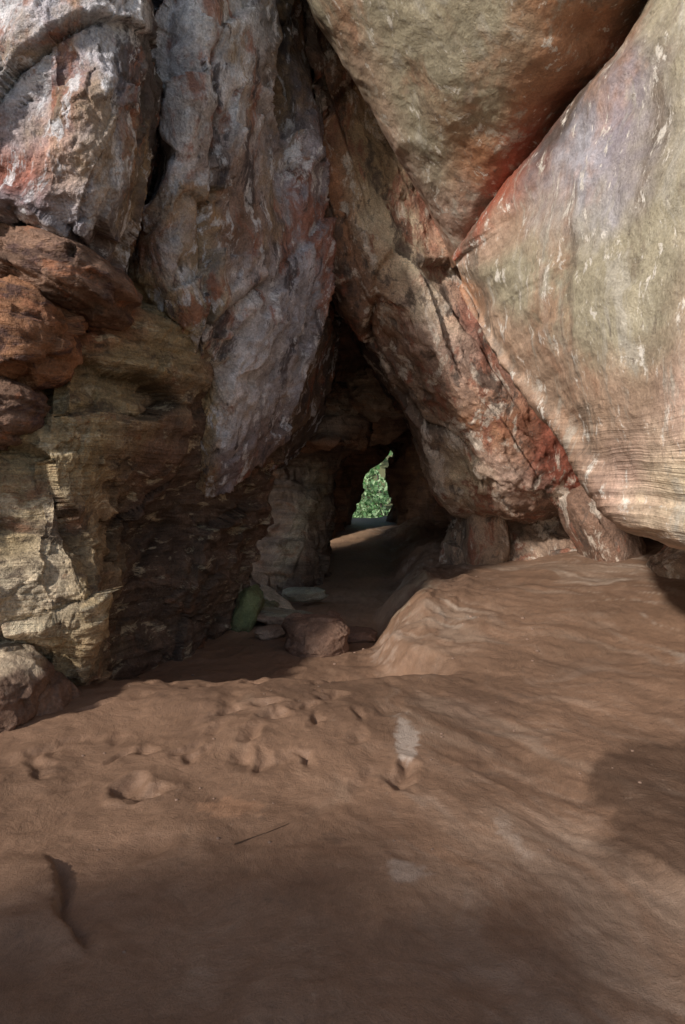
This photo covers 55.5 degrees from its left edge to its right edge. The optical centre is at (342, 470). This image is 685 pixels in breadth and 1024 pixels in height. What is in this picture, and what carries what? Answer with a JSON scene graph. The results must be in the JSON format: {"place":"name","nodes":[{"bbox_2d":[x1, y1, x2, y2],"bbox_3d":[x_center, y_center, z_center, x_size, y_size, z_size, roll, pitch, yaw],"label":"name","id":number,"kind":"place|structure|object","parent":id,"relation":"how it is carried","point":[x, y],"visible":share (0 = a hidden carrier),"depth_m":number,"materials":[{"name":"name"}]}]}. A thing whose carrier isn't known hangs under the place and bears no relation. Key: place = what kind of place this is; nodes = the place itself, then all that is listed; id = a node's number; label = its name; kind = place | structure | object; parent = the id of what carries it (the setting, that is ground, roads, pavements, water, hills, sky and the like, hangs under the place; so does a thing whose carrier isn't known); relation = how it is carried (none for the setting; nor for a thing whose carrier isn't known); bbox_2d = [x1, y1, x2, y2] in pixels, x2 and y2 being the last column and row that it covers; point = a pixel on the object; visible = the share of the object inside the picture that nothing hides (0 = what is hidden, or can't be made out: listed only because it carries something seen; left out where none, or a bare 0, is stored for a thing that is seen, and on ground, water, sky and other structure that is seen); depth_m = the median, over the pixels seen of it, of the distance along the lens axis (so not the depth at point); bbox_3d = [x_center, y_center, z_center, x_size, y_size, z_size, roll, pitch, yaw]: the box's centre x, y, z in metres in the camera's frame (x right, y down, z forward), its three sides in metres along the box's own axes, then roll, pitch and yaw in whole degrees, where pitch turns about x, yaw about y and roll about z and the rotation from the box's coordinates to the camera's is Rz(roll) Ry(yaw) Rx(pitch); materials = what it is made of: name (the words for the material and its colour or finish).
{"place":"outdoors","nodes":[
{"label":"outdoors","id":0,"kind":"place"},
{"bbox_2d":[0,516,684,1023],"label":"cave floor","id":1,"kind":"structure","parent":0,"point":[332,902],"depth_m":3.02,"materials":[{"name":"brown soil"}]},
{"bbox_2d":[0,643,55,731],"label":"boulder","id":2,"kind":"object","parent":1,"relation":"on","point":[27,671],"visible":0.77,"depth_m":4.10,"materials":[{"name":"stone"}]},
{"bbox_2d":[34,670,81,716],"bbox_3d":[-2.170,1.605,4.468,0.685,0.458,0.640,0,0,0],"label":"boulder","id":3,"kind":"object","parent":1,"relation":"on","point":[60,692],"visible":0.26,"depth_m":4.36,"materials":[{"name":"stone"}]},
{"bbox_2d":[0,299,284,685],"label":"ledges","id":4,"kind":"object","parent":1,"relation":"on","point":[128,550],"visible":0.55,"depth_m":5.22,"materials":[{"name":"stone"}]},
{"bbox_2d":[0,376,51,450],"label":"ironstone lobe","id":5,"kind":"object","parent":4,"relation":"attached to","point":[24,409],"visible":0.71,"depth_m":4.32,"materials":[{"name":"brown stone"}]},
{"bbox_2d":[0,274,87,389],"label":"ironstone lobe","id":6,"kind":"object","parent":4,"relation":"attached to","point":[40,345],"visible":0.89,"depth_m":4.28,"materials":[{"name":"brown stone"}]},
{"bbox_2d":[0,222,142,330],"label":"ironstone lobe","id":7,"kind":"object","parent":4,"relation":"attached to","point":[92,287],"visible":0.84,"depth_m":4.32,"materials":[{"name":"brown stone"}]},
{"bbox_2d":[127,0,342,497],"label":"tall buttress","id":8,"kind":"structure","parent":4,"relation":"on","point":[231,268],"depth_m":5.86,"materials":[{"name":"stone"}]},
{"bbox_2d":[230,584,264,631],"bbox_3d":[-1.123,1.660,7.700,0.406,0.598,0.597,0,0,0],"label":"mossy rock","id":9,"kind":"object","parent":1,"relation":"on","point":[250,601],"visible":0.9,"depth_m":7.48,"materials":[{"name":"stone"}]},
{"bbox_2d":[234,823,288,844],"bbox_3d":[-0.350,1.594,2.855,0.266,0.013,0.016,0,0,-32],"label":"twig","id":10,"kind":"object","parent":1,"relation":"on","point":[257,835],"visible":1,"depth_m":2.84,"materials":[{"name":"brown wood"}]},
{"bbox_2d":[254,624,285,639],"bbox_3d":[-0.801,1.814,7.294,0.317,0.132,0.414,0,0,40],"label":"flat stone","id":11,"kind":"object","parent":1,"relation":"on","point":[270,632],"visible":0.88,"depth_m":7.18,"materials":[{"name":"grey stone"}]},
{"bbox_2d":[263,600,279,607],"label":"mossy rock","id":12,"kind":"object","parent":1,"relation":"on","point":[272,603],"visible":0.16,"depth_m":8.14,"materials":[{"name":"stone"}]},
{"bbox_2d":[260,584,294,609],"bbox_3d":[-0.886,1.675,8.407,0.596,0.339,0.320,0,0,36],"label":"flat stone","id":13,"kind":"object","parent":1,"relation":"on","point":[270,593],"visible":0.45,"depth_m":8.40,"materials":[{"name":"stone"}]},
{"bbox_2d":[256,607,313,624],"bbox_3d":[-0.698,1.767,7.795,0.827,0.217,0.530,0,0,-14],"label":"flat stone","id":14,"kind":"object","parent":1,"relation":"on","point":[270,615],"visible":0.41,"depth_m":7.63,"materials":[{"name":"grey stone"}]},
{"bbox_2d":[282,587,328,601],"bbox_3d":[-0.508,1.663,8.708,0.606,0.187,0.447,0,0,-27],"label":"flat stone","id":15,"kind":"object","parent":1,"relation":"on","point":[301,594],"visible":1,"depth_m":8.56,"materials":[{"name":"grey stone"}]},
{"bbox_2d":[249,376,372,595],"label":"layered pillar","id":16,"kind":"structure","parent":1,"relation":"on","point":[294,547],"depth_m":9.99,"materials":[{"name":"stone"}]},
{"bbox_2d":[281,610,349,656],"bbox_3d":[-0.281,1.732,6.785,0.680,0.463,0.675,0,0,-14],"label":"boulder","id":17,"kind":"object","parent":1,"relation":"on","point":[317,635],"visible":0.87,"depth_m":6.56,"materials":[{"name":"stone"}]},
{"bbox_2d":[82,576,641,952],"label":"pebbles","id":18,"kind":"object","parent":1,"relation":"on","point":[124,951],"visible":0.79,"depth_m":3.90,"materials":[{"name":"brown stone"}]},
{"bbox_2d":[347,626,376,642],"bbox_3d":[0.142,1.841,7.292,0.499,0.139,0.451,0,0,0],"label":"flat stone","id":19,"kind":"object","parent":1,"relation":"on","point":[358,634],"visible":0.62,"depth_m":7.14,"materials":[{"name":"brown stone"}]},
{"bbox_2d":[304,4,684,579],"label":"cave wall","id":20,"kind":"structure","parent":1,"relation":"on","point":[502,481],"depth_m":7.33,"materials":[{"name":"stone"}]},
{"bbox_2d":[346,358,403,421],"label":"hanging block","id":21,"kind":"structure","parent":20,"relation":"attached to","point":[370,400],"depth_m":9.81,"materials":[{"name":"stone"}]},
{"bbox_2d":[307,0,647,268],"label":"ceiling slab","id":22,"kind":"structure","parent":20,"relation":"attached to","point":[468,102],"depth_m":5.38,"materials":[{"name":"stone"}]},
{"bbox_2d":[452,0,684,550],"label":"overhanging bulge","id":23,"kind":"object","parent":20,"relation":"attached to","point":[568,257],"visible":0.99,"depth_m":4.34,"materials":[{"name":"stone"}]},
{"bbox_2d":[335,320,411,445],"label":"ceiling","id":24,"kind":"structure","parent":0,"point":[386,431],"depth_m":10.29,"materials":[{"name":"stone"}]},
{"bbox_2d":[359,451,392,517],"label":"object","id":25,"kind":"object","parent":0,"point":[384,465],"depth_m":24.88,"materials":[{"name":"green plant"}]},
{"bbox_2d":[352,450,392,517],"bbox_3d":[1.507,-1.197,24.681,8.012,7.975,7.603,0,0,0],"label":"forest foliage","id":26,"kind":"object","parent":25,"relation":"on","point":[371,502],"visible":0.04,"depth_m":22.66,"materials":[{"name":"green plant"}]},
{"bbox_2d":[376,469,382,515],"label":"tree trunks","id":27,"kind":"object","parent":25,"relation":"on","point":[379,492],"visible":0.01,"depth_m":22.97,"materials":[{"name":"brown plant"}]},
{"bbox_2d":[332,436,449,536],"bbox_3d":[0.774,0.442,14.277,14.009,12.006,5.487,0,0,0],"label":"window wall","id":28,"kind":"structure","parent":0,"point":[410,494],"depth_m":14.81,"materials":[{"name":"stone"}]},
{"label":"rock on the hill","id":29,"kind":"structure","parent":0,"visible":0},
{"bbox_2d":[0,0,163,273],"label":"bulge","id":30,"kind":"object","parent":29,"relation":"attached to","point":[81,87],"visible":0.81,"depth_m":4.17,"materials":[{"name":"stone"}]}
]}

